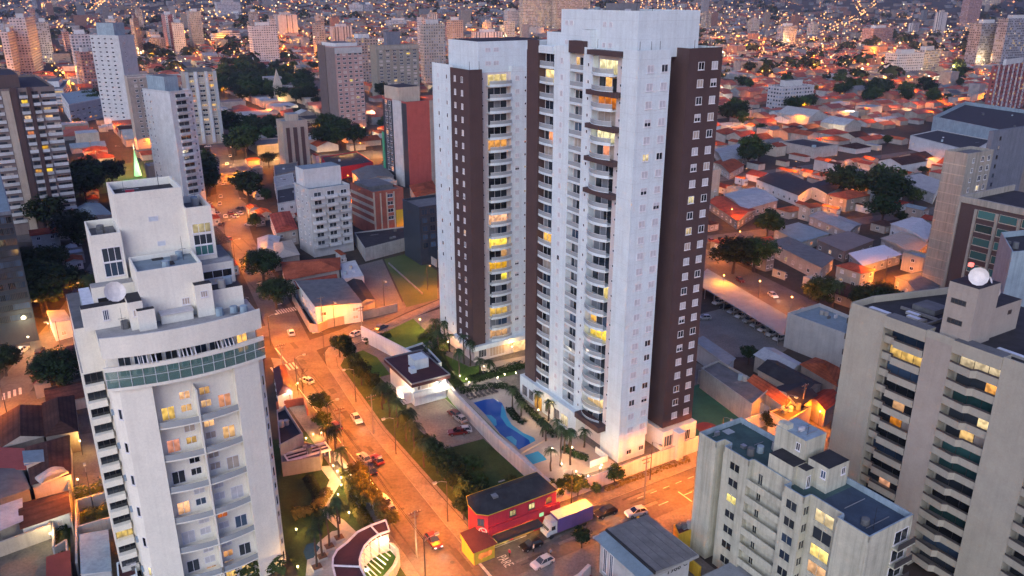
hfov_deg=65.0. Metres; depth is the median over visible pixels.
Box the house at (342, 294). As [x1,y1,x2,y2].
[295,278,362,323]
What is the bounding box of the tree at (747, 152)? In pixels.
[737,144,764,160]
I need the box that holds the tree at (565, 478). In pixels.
[556,473,577,491]
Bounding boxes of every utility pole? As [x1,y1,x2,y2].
[276,343,284,364]
[317,296,323,321]
[334,407,343,445]
[366,394,375,433]
[408,510,420,557]
[642,456,651,500]
[802,383,808,398]
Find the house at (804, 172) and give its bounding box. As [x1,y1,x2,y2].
[800,168,817,177]
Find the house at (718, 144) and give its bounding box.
[715,140,728,147]
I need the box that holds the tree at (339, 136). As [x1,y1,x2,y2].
[333,125,347,147]
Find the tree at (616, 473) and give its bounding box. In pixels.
[606,463,625,484]
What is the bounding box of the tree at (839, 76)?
[832,71,847,81]
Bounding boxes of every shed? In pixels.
[0,447,28,483]
[0,468,31,504]
[0,498,23,539]
[46,550,72,575]
[347,278,374,310]
[696,336,735,367]
[703,269,786,343]
[768,236,833,276]
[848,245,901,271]
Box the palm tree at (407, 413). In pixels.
[395,410,415,441]
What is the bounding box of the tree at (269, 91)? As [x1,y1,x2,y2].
[263,85,273,98]
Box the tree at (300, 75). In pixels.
[295,71,307,79]
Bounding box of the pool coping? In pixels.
[472,396,538,450]
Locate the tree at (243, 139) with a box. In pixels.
[227,127,257,157]
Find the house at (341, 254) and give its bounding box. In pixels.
[334,249,346,262]
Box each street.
[0,261,93,399]
[7,325,275,351]
[17,229,228,241]
[210,143,480,575]
[279,288,439,357]
[465,420,832,575]
[707,207,934,242]
[720,150,917,180]
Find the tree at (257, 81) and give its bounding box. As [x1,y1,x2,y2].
[248,77,264,87]
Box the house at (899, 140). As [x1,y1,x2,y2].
[886,135,908,144]
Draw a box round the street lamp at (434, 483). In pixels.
[432,481,447,521]
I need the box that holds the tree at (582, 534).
[570,525,591,547]
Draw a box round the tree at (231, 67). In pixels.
[224,65,238,70]
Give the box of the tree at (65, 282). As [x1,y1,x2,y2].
[24,260,80,311]
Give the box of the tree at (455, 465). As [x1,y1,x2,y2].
[436,457,466,489]
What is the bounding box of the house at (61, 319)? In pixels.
[47,310,72,340]
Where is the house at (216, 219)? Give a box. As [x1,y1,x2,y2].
[212,214,219,225]
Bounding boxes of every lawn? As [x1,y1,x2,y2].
[75,168,145,197]
[124,160,152,169]
[340,358,522,518]
[355,350,389,376]
[384,319,429,347]
[428,347,518,384]
[445,395,503,438]
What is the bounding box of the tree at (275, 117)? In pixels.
[263,114,280,126]
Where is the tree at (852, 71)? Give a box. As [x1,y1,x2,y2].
[848,67,861,75]
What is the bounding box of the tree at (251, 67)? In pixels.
[239,65,257,71]
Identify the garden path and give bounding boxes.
[306,530,352,575]
[321,466,355,533]
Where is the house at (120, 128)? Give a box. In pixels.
[117,125,131,137]
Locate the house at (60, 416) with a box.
[41,395,81,452]
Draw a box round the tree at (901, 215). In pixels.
[894,210,908,219]
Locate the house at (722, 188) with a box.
[719,183,730,193]
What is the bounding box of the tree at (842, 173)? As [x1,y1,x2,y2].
[820,162,867,190]
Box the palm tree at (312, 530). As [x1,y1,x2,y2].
[305,524,322,566]
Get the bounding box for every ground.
[0,0,1023,575]
[336,309,703,524]
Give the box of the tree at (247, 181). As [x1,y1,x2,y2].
[227,170,264,202]
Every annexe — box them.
[116,561,137,575]
[340,260,363,281]
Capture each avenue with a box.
[125,151,385,170]
[314,80,816,314]
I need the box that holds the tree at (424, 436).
[414,433,436,456]
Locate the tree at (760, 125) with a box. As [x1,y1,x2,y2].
[754,123,767,127]
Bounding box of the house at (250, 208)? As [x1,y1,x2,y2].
[246,203,258,214]
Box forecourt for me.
[207,190,249,232]
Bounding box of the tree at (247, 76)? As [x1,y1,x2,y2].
[242,74,253,79]
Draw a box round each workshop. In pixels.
[257,234,280,250]
[753,347,800,373]
[774,222,829,246]
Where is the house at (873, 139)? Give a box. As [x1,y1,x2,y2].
[851,134,884,144]
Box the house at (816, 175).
[811,172,827,180]
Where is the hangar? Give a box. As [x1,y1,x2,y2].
[931,101,1023,138]
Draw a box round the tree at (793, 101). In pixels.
[783,95,801,106]
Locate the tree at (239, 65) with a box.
[231,62,246,70]
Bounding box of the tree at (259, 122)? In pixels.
[251,115,275,132]
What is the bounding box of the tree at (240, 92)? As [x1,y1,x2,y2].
[234,89,250,98]
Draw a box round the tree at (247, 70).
[238,68,254,72]
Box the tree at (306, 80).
[292,77,315,84]
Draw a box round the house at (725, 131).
[716,128,738,139]
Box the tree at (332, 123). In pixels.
[321,119,348,144]
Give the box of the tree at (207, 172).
[202,164,219,188]
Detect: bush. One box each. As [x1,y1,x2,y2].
[463,453,483,469]
[470,470,489,486]
[504,473,515,481]
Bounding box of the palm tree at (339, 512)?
[330,501,348,523]
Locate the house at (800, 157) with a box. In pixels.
[788,152,809,161]
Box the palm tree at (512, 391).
[507,388,518,407]
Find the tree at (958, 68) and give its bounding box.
[951,66,964,74]
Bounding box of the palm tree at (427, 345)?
[422,341,434,351]
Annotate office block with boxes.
[61,89,102,121]
[350,178,403,230]
[402,195,437,264]
[942,184,1023,287]
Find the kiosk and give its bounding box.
[673,519,690,546]
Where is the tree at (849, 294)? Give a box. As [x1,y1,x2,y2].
[847,286,864,301]
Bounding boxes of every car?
[18,346,29,353]
[34,346,44,353]
[287,329,294,335]
[299,376,314,384]
[330,421,342,430]
[349,330,360,336]
[350,412,362,423]
[356,452,371,463]
[365,463,377,475]
[369,453,384,465]
[374,324,387,330]
[383,493,392,502]
[386,501,397,511]
[424,530,442,549]
[447,408,460,415]
[447,426,467,435]
[452,414,467,423]
[460,425,471,433]
[519,536,543,552]
[530,553,554,570]
[593,503,617,518]
[624,504,647,518]
[700,314,711,319]
[712,298,724,304]
[719,303,732,309]
[727,307,739,313]
[734,312,747,318]
[735,276,744,282]
[742,316,754,323]
[749,321,763,327]
[757,325,770,332]
[766,330,777,336]
[767,291,777,297]
[772,334,784,341]
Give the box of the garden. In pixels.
[272,431,405,575]
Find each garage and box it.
[79,529,111,575]
[211,162,250,186]
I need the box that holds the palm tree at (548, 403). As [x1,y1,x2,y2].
[542,399,555,420]
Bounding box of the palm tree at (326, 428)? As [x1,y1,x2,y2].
[318,424,333,444]
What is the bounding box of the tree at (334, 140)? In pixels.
[326,127,343,143]
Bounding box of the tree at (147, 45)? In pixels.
[143,42,154,49]
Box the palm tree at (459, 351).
[452,348,464,375]
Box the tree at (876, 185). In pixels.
[866,174,915,197]
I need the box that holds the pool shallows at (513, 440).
[506,436,516,444]
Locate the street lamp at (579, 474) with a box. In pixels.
[571,470,581,503]
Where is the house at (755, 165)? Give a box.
[746,160,765,169]
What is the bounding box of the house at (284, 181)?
[274,173,295,197]
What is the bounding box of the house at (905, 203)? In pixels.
[894,200,908,210]
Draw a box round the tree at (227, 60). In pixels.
[220,57,232,64]
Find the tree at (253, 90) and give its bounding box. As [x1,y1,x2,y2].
[240,84,261,96]
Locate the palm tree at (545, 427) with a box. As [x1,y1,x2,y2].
[540,422,551,440]
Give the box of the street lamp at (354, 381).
[342,369,355,400]
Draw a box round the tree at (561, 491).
[555,478,568,495]
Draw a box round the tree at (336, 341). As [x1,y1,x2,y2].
[329,335,347,357]
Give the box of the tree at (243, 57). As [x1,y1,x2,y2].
[236,54,248,61]
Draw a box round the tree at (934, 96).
[926,93,944,99]
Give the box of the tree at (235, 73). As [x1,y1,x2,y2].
[228,71,239,77]
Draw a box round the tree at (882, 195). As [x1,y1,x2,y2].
[872,187,900,200]
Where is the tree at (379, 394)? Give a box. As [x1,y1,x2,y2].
[371,381,392,403]
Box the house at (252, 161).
[245,157,259,165]
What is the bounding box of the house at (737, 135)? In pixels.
[726,130,754,139]
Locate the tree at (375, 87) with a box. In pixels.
[374,81,383,94]
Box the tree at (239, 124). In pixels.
[236,119,252,126]
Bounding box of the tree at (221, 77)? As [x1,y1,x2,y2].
[217,73,228,82]
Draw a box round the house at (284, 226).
[269,211,298,244]
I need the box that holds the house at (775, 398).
[747,374,790,409]
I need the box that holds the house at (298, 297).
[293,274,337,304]
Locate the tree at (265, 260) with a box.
[239,247,282,281]
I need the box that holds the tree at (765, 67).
[759,63,770,73]
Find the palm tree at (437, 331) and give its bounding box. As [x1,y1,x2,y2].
[431,329,443,348]
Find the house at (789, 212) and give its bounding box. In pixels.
[776,205,798,218]
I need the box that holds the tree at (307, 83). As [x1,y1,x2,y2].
[301,81,314,87]
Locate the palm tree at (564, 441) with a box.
[557,429,570,453]
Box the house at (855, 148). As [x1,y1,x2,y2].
[838,142,870,153]
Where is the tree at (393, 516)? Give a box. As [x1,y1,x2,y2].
[378,509,400,528]
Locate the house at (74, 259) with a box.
[64,254,83,268]
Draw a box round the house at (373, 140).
[355,135,380,145]
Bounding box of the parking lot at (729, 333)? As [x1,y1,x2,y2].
[698,306,787,357]
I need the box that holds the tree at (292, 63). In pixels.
[289,60,297,65]
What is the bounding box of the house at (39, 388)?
[32,371,50,398]
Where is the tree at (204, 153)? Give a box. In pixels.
[200,148,219,166]
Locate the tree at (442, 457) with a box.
[434,452,454,479]
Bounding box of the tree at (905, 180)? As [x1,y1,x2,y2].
[874,172,916,197]
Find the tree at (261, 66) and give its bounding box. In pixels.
[253,62,267,69]
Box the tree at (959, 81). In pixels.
[956,78,964,84]
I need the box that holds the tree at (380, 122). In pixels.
[377,118,383,124]
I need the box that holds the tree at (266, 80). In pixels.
[263,78,272,86]
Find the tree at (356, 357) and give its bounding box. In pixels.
[346,352,364,375]
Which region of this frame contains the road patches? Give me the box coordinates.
[233,238,693,575]
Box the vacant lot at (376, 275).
[358,259,404,308]
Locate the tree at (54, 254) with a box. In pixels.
[20,244,69,265]
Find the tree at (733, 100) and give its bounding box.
[728,97,749,115]
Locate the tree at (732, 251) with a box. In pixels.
[707,234,758,273]
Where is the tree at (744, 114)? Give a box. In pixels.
[733,110,749,123]
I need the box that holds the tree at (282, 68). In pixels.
[274,65,286,71]
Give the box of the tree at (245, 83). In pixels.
[241,81,252,89]
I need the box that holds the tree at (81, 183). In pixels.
[71,166,105,202]
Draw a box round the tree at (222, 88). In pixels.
[218,84,230,96]
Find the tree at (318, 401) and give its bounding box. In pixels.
[307,391,333,410]
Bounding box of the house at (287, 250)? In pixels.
[272,239,299,270]
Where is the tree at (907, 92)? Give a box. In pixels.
[899,89,915,98]
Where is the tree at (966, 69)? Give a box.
[959,65,971,72]
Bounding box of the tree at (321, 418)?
[310,409,331,431]
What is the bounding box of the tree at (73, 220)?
[46,208,97,246]
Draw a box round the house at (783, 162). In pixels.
[776,159,789,166]
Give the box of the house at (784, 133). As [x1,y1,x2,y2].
[773,127,797,139]
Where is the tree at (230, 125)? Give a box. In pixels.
[224,119,238,130]
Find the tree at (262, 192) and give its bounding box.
[258,188,271,202]
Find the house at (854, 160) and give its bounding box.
[844,157,861,166]
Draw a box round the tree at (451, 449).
[442,445,462,459]
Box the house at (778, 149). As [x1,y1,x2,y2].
[765,142,786,156]
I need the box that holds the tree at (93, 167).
[70,162,113,189]
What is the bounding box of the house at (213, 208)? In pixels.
[211,205,215,213]
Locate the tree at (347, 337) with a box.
[342,333,351,342]
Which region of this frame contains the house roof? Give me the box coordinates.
[702,562,751,575]
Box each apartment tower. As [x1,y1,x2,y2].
[0,22,9,31]
[0,27,22,74]
[0,69,76,235]
[0,174,38,345]
[8,13,43,74]
[28,6,36,27]
[31,0,42,13]
[36,17,53,62]
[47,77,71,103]
[51,0,57,12]
[61,29,70,51]
[66,171,285,575]
[69,29,91,83]
[75,47,97,87]
[89,22,138,123]
[105,15,118,22]
[124,74,150,148]
[129,15,142,55]
[134,7,143,27]
[142,74,206,200]
[146,29,158,36]
[146,35,165,50]
[161,11,174,51]
[171,19,185,51]
[180,67,223,144]
[186,9,204,46]
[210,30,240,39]
[214,0,240,16]
[247,22,279,62]
[248,9,258,22]
[267,17,275,24]
[273,12,297,34]
[276,112,310,165]
[294,162,353,257]
[312,21,324,54]
[314,13,325,41]
[317,41,365,126]
[329,23,352,41]
[346,33,377,81]
[349,2,362,11]
[363,2,372,10]
[370,32,419,95]
[382,84,435,188]
[385,18,410,25]
[417,15,430,51]
[419,19,445,83]
[426,12,437,18]
[432,37,546,361]
[437,7,448,14]
[446,17,463,51]
[471,29,502,37]
[482,20,491,28]
[504,8,518,27]
[504,18,514,36]
[519,0,551,26]
[520,0,722,462]
[552,0,589,28]
[700,11,711,27]
[735,16,745,23]
[747,18,759,32]
[766,79,813,108]
[776,23,797,44]
[806,21,818,35]
[828,276,1023,575]
[861,25,893,42]
[883,49,924,74]
[908,21,919,31]
[915,46,941,71]
[922,146,993,287]
[932,10,947,34]
[958,0,982,26]
[963,19,996,64]
[982,0,1000,4]
[985,57,1023,108]
[986,126,1023,190]
[990,15,1023,63]
[1018,167,1023,191]
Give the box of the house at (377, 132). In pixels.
[372,129,383,137]
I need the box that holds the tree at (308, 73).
[301,70,315,77]
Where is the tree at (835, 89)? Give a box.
[833,84,843,93]
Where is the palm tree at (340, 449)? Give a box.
[333,446,350,471]
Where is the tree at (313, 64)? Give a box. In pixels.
[308,62,317,69]
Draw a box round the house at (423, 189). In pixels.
[409,181,435,197]
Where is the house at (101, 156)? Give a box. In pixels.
[78,153,113,160]
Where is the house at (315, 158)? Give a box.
[312,153,319,163]
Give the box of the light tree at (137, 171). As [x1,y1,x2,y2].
[133,146,141,177]
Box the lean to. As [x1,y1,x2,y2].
[22,449,43,486]
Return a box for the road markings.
[2,151,693,575]
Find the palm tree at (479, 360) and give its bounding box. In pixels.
[472,356,487,373]
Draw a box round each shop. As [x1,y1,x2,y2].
[460,472,559,564]
[709,196,755,228]
[756,171,811,204]
[811,179,841,203]
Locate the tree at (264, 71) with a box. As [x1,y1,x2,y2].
[257,68,269,73]
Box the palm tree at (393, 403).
[386,397,406,427]
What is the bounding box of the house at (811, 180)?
[807,176,819,182]
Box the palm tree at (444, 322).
[439,320,448,341]
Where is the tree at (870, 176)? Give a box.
[865,166,898,189]
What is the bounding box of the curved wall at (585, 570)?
[574,564,590,575]
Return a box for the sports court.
[692,384,738,435]
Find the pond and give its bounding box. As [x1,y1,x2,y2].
[303,542,319,559]
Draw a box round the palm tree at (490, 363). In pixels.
[483,359,496,372]
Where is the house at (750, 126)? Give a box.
[744,123,756,130]
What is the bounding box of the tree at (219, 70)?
[216,67,229,77]
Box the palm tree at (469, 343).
[463,339,477,365]
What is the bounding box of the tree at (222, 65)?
[217,62,227,67]
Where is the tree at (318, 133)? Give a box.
[308,124,337,140]
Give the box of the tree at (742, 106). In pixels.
[729,101,749,116]
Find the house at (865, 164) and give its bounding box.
[857,160,876,169]
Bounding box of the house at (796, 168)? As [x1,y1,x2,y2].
[792,166,802,174]
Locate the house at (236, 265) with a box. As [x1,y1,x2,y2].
[233,260,239,274]
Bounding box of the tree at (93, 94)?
[82,92,99,96]
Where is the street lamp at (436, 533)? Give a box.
[423,532,439,575]
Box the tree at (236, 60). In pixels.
[233,58,242,62]
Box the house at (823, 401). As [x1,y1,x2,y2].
[810,389,836,426]
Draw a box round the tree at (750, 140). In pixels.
[738,133,761,150]
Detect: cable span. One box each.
[326,402,366,459]
[368,461,423,538]
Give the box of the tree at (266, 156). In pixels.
[260,151,277,167]
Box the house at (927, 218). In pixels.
[920,214,932,224]
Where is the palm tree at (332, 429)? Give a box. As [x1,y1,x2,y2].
[326,425,341,449]
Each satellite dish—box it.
[104,282,125,301]
[968,267,988,285]
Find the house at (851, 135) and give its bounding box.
[840,131,869,141]
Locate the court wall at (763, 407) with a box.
[697,370,770,412]
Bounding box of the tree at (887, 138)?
[881,135,892,144]
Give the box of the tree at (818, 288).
[800,275,846,303]
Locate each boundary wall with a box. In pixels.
[0,520,51,556]
[52,520,68,553]
[68,480,74,535]
[75,492,105,575]
[78,517,111,533]
[276,397,308,415]
[292,295,397,332]
[334,453,374,506]
[361,326,410,355]
[388,262,422,293]
[431,256,436,266]
[446,379,556,487]
[556,446,674,501]
[589,447,607,467]
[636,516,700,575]
[683,410,767,455]
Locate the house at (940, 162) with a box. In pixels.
[937,157,943,164]
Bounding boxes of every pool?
[474,398,529,448]
[525,451,546,463]
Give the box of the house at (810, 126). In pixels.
[798,123,820,129]
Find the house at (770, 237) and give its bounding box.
[761,236,774,243]
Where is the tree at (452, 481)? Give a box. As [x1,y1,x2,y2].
[447,468,472,486]
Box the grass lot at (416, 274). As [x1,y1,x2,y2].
[384,254,437,306]
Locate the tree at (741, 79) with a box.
[737,75,750,85]
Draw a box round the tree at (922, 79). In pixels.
[916,76,936,84]
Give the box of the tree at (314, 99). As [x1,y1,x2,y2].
[310,96,318,101]
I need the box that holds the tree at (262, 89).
[259,86,266,94]
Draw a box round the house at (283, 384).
[273,365,292,408]
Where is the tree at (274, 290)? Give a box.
[256,275,297,308]
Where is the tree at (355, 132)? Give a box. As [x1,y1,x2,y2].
[338,124,369,150]
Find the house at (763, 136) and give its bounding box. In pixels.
[745,133,772,139]
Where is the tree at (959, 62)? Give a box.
[952,59,967,68]
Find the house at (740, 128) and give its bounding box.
[728,126,746,130]
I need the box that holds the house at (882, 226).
[870,220,892,233]
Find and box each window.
[0,217,6,223]
[0,240,5,246]
[0,250,8,257]
[0,273,8,280]
[0,295,7,301]
[0,312,32,323]
[1,228,9,235]
[2,283,10,290]
[2,305,10,312]
[3,216,11,223]
[3,239,11,246]
[3,261,10,268]
[5,272,13,279]
[5,294,12,301]
[6,227,14,234]
[6,250,13,257]
[7,282,15,289]
[7,304,15,311]
[8,238,16,245]
[8,260,15,267]
[10,271,18,277]
[10,293,17,300]
[11,249,19,256]
[12,303,20,310]
[13,260,21,266]
[13,282,20,288]
[15,292,23,299]
[16,270,23,277]
[17,302,25,309]
[18,281,25,288]
[20,291,28,298]
[20,313,27,319]
[22,302,30,308]
[54,519,63,528]
[97,297,109,302]
[101,246,122,263]
[102,309,110,321]
[104,261,125,277]
[117,357,131,365]
[118,409,123,420]
[124,442,129,454]
[130,475,135,486]
[133,355,147,363]
[136,506,141,517]
[142,537,147,547]
[147,566,152,575]
[149,352,162,361]
[160,405,175,421]
[165,350,177,359]
[166,438,180,453]
[171,469,186,484]
[175,93,185,97]
[176,100,186,104]
[176,500,190,515]
[177,107,187,111]
[178,114,188,118]
[178,390,190,400]
[179,121,189,125]
[180,128,190,132]
[180,347,192,356]
[180,403,192,412]
[181,135,190,139]
[181,529,195,544]
[182,142,191,146]
[182,297,190,305]
[183,148,192,153]
[184,155,193,159]
[184,424,195,432]
[185,162,194,166]
[185,435,197,444]
[186,169,195,173]
[186,558,200,573]
[187,175,196,180]
[187,182,197,186]
[188,188,198,193]
[189,456,200,463]
[190,466,201,475]
[192,222,211,234]
[193,233,213,245]
[194,487,204,494]
[195,244,214,256]
[195,344,206,353]
[195,496,206,505]
[198,385,209,395]
[198,518,209,524]
[200,290,208,298]
[200,398,211,407]
[200,526,210,534]
[203,267,232,280]
[203,419,214,427]
[203,547,213,552]
[204,554,215,563]
[205,430,216,439]
[208,451,218,458]
[209,340,220,349]
[210,461,220,470]
[213,482,223,489]
[214,491,225,500]
[217,392,231,407]
[217,512,227,518]
[218,520,229,529]
[221,541,231,546]
[222,424,235,439]
[222,548,233,557]
[223,337,234,346]
[226,454,239,469]
[226,570,236,575]
[230,484,243,499]
[234,513,247,527]
[236,333,247,342]
[238,541,251,555]
[241,562,253,575]
[261,374,265,386]
[265,406,268,418]
[314,200,321,204]
[315,208,322,212]
[316,224,323,228]
[317,232,324,236]
[327,198,334,202]
[328,206,335,210]
[329,222,336,226]
[421,382,435,389]
[422,209,426,215]
[422,218,427,223]
[422,226,427,231]
[430,208,434,214]
[430,216,434,222]
[430,225,435,230]
[430,233,435,238]
[477,518,484,526]
[478,349,486,357]
[479,549,491,558]
[490,345,504,356]
[509,509,515,517]
[522,384,527,397]
[528,389,533,402]
[528,502,534,510]
[546,496,551,503]
[553,407,558,421]
[561,412,567,427]
[602,548,606,574]
[609,554,613,575]
[627,426,632,434]
[628,399,634,407]
[628,413,633,420]
[629,385,635,393]
[630,357,636,365]
[630,371,636,379]
[632,328,638,336]
[632,343,637,350]
[633,313,639,321]
[634,283,641,291]
[634,298,640,306]
[636,252,643,260]
[636,268,641,275]
[637,236,643,244]
[638,220,644,228]
[639,204,645,212]
[639,422,644,429]
[640,187,646,195]
[640,409,645,416]
[641,171,647,179]
[641,382,647,389]
[641,395,646,403]
[642,154,648,162]
[642,368,648,375]
[643,136,649,144]
[643,353,649,361]
[644,119,650,127]
[644,339,650,347]
[645,101,651,109]
[645,325,651,332]
[646,83,652,91]
[646,310,652,318]
[647,65,653,73]
[647,295,653,303]
[648,265,654,273]
[648,280,653,288]
[650,250,656,257]
[651,218,657,226]
[651,234,656,241]
[653,202,659,209]
[654,169,661,177]
[654,185,660,193]
[655,152,662,160]
[656,135,663,143]
[658,118,664,125]
[659,100,665,108]
[660,82,666,90]
[661,64,668,72]
[663,434,672,447]
[671,411,676,419]
[672,398,677,406]
[673,385,678,392]
[674,372,679,379]
[675,358,680,365]
[676,344,682,352]
[677,330,683,338]
[679,316,684,323]
[680,287,686,295]
[680,302,685,309]
[682,272,687,280]
[683,258,688,265]
[683,407,688,415]
[684,242,690,250]
[684,394,689,402]
[685,227,691,235]
[685,381,690,388]
[685,429,689,439]
[686,368,691,375]
[687,212,692,219]
[687,354,692,362]
[688,196,693,204]
[688,341,693,348]
[689,180,695,188]
[690,164,696,172]
[690,327,695,334]
[691,147,697,155]
[691,313,696,320]
[692,299,697,306]
[693,131,698,138]
[693,284,698,292]
[694,114,700,122]
[694,270,700,277]
[695,97,701,105]
[696,255,701,262]
[697,79,702,87]
[697,240,702,247]
[698,62,704,70]
[698,225,703,232]
[699,209,705,217]
[701,194,706,201]
[702,178,707,186]
[703,162,709,170]
[705,146,710,153]
[706,129,711,137]
[707,113,713,120]
[709,96,714,103]
[710,78,716,86]
[711,61,717,69]
[719,553,729,564]
[720,538,730,552]
[722,523,732,537]
[723,508,734,522]
[725,492,736,506]
[727,476,737,490]
[728,460,739,474]
[747,557,752,565]
[749,541,754,550]
[751,525,756,535]
[753,509,758,519]
[755,492,760,503]
[757,473,763,486]
[775,564,787,575]
[778,548,789,564]
[780,531,792,547]
[782,514,794,531]
[785,497,797,514]
[794,442,800,452]
[794,556,801,567]
[797,539,803,550]
[800,522,806,534]
[802,505,809,517]
[805,475,810,488]
[806,558,826,575]
[808,542,828,566]
[811,524,831,548]
[813,507,834,531]
[819,469,825,480]
[840,466,845,475]
[887,567,900,575]
[889,550,903,563]
[892,526,908,546]
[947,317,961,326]
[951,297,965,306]
[966,264,984,271]
[968,250,986,261]
[971,237,989,248]
[974,223,992,235]
[977,210,995,221]
[988,269,992,277]
[989,255,995,264]
[993,242,998,250]
[995,228,1007,237]
[998,214,1017,226]
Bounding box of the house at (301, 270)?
[281,257,340,294]
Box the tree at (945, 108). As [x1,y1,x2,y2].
[942,106,951,111]
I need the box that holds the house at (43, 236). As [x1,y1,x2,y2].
[29,227,60,248]
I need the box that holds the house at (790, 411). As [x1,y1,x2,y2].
[767,403,810,435]
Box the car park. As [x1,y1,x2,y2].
[413,402,481,446]
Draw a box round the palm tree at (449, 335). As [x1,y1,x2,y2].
[444,333,454,351]
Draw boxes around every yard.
[0,378,118,575]
[0,542,52,575]
[58,528,70,556]
[80,508,108,524]
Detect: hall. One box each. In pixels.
[77,203,111,239]
[322,151,372,178]
[699,360,767,418]
[713,158,743,179]
[881,232,927,259]
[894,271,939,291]
[905,173,939,203]
[909,130,987,156]
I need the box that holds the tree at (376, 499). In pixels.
[369,492,386,512]
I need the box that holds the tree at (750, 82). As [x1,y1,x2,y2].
[744,78,753,86]
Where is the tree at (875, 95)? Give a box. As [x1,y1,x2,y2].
[861,88,879,98]
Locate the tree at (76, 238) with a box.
[68,231,86,246]
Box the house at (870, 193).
[867,189,901,202]
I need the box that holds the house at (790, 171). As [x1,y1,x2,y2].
[776,167,799,175]
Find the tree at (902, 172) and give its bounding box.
[867,162,907,184]
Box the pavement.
[271,300,828,575]
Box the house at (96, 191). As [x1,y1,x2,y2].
[88,189,99,197]
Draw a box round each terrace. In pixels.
[450,377,614,482]
[481,356,524,372]
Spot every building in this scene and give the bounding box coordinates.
[61,121,88,132]
[62,246,85,264]
[65,243,76,247]
[69,141,105,153]
[74,129,99,142]
[84,191,95,196]
[96,118,104,124]
[98,125,107,131]
[101,123,112,129]
[120,129,134,146]
[135,148,150,157]
[144,162,155,177]
[220,98,245,108]
[236,110,272,119]
[248,138,278,154]
[249,165,262,173]
[251,95,269,103]
[252,189,263,199]
[255,97,269,105]
[258,98,279,107]
[265,108,277,114]
[266,102,297,112]
[274,161,297,182]
[277,186,296,217]
[277,406,303,455]
[295,109,314,115]
[298,115,317,122]
[302,97,312,104]
[309,136,330,148]
[342,135,364,142]
[346,142,365,150]
[380,177,396,184]
[690,417,915,575]
[710,167,720,199]
[716,132,725,142]
[719,122,743,128]
[726,186,744,192]
[737,117,758,123]
[748,107,760,116]
[752,254,774,271]
[756,126,780,136]
[762,138,783,144]
[769,110,779,114]
[772,267,786,279]
[775,116,788,123]
[777,106,827,124]
[779,138,838,158]
[802,274,832,294]
[814,97,829,104]
[816,231,873,262]
[820,116,860,131]
[830,101,849,105]
[838,110,858,117]
[840,161,852,166]
[855,104,881,112]
[857,167,869,172]
[866,143,881,150]
[874,116,896,121]
[900,250,925,272]
[905,204,929,218]
[926,156,943,167]
[991,230,1023,306]
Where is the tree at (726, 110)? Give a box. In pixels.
[718,102,740,121]
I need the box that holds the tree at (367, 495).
[358,484,380,508]
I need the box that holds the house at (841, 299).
[831,282,855,307]
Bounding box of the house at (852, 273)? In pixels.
[835,262,874,286]
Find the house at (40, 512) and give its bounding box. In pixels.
[18,490,70,532]
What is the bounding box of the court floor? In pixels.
[73,433,102,496]
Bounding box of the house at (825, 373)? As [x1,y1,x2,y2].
[800,357,839,391]
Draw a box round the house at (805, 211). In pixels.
[798,203,821,221]
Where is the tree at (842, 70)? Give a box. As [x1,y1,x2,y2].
[837,68,847,73]
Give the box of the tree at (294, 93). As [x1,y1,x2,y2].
[288,88,301,104]
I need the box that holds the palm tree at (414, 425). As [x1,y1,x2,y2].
[401,419,424,452]
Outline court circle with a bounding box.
[696,422,715,430]
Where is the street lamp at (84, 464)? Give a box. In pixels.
[83,463,93,507]
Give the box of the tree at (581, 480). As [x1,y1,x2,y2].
[568,473,589,495]
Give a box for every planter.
[311,562,322,572]
[317,552,327,561]
[324,542,334,551]
[334,533,344,542]
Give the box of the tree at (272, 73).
[267,70,278,75]
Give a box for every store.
[352,164,393,181]
[354,226,404,260]
[723,187,777,215]
[809,211,861,234]
[889,217,930,242]
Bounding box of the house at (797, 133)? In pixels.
[790,129,819,139]
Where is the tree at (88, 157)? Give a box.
[69,154,100,169]
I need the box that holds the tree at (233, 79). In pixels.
[227,76,243,84]
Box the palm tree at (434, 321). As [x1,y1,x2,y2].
[429,318,439,338]
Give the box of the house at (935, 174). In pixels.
[929,169,941,179]
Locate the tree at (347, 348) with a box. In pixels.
[338,340,356,360]
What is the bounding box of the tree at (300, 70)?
[293,68,308,73]
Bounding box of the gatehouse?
[384,349,449,405]
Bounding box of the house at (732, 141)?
[728,139,738,145]
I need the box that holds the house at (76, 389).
[44,381,86,409]
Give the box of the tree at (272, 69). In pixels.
[269,67,281,72]
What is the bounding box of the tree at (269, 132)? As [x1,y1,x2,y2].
[260,124,276,137]
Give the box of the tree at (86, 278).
[77,274,94,287]
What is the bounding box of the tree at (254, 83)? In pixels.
[248,80,261,86]
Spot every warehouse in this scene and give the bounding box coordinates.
[714,144,757,164]
[757,359,822,392]
[783,303,848,366]
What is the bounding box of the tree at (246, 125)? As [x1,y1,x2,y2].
[228,123,261,151]
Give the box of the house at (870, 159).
[862,156,878,164]
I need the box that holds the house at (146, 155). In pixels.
[139,150,152,160]
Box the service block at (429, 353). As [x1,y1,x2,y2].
[406,342,441,365]
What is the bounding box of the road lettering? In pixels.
[497,554,513,567]
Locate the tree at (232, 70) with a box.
[223,67,236,74]
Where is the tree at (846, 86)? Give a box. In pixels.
[836,82,853,91]
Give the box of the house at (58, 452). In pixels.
[24,435,73,498]
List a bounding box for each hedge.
[55,524,68,552]
[72,479,103,498]
[81,499,107,521]
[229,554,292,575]
[290,487,332,520]
[302,474,325,527]
[339,468,373,528]
[361,331,391,344]
[431,350,463,388]
[458,381,556,437]
[470,360,524,383]
[506,406,528,424]
[562,444,588,461]
[603,456,690,490]
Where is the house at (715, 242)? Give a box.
[710,238,731,248]
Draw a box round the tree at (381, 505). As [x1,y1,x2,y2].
[374,499,390,518]
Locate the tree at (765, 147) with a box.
[753,140,774,160]
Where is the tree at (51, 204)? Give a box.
[17,194,68,226]

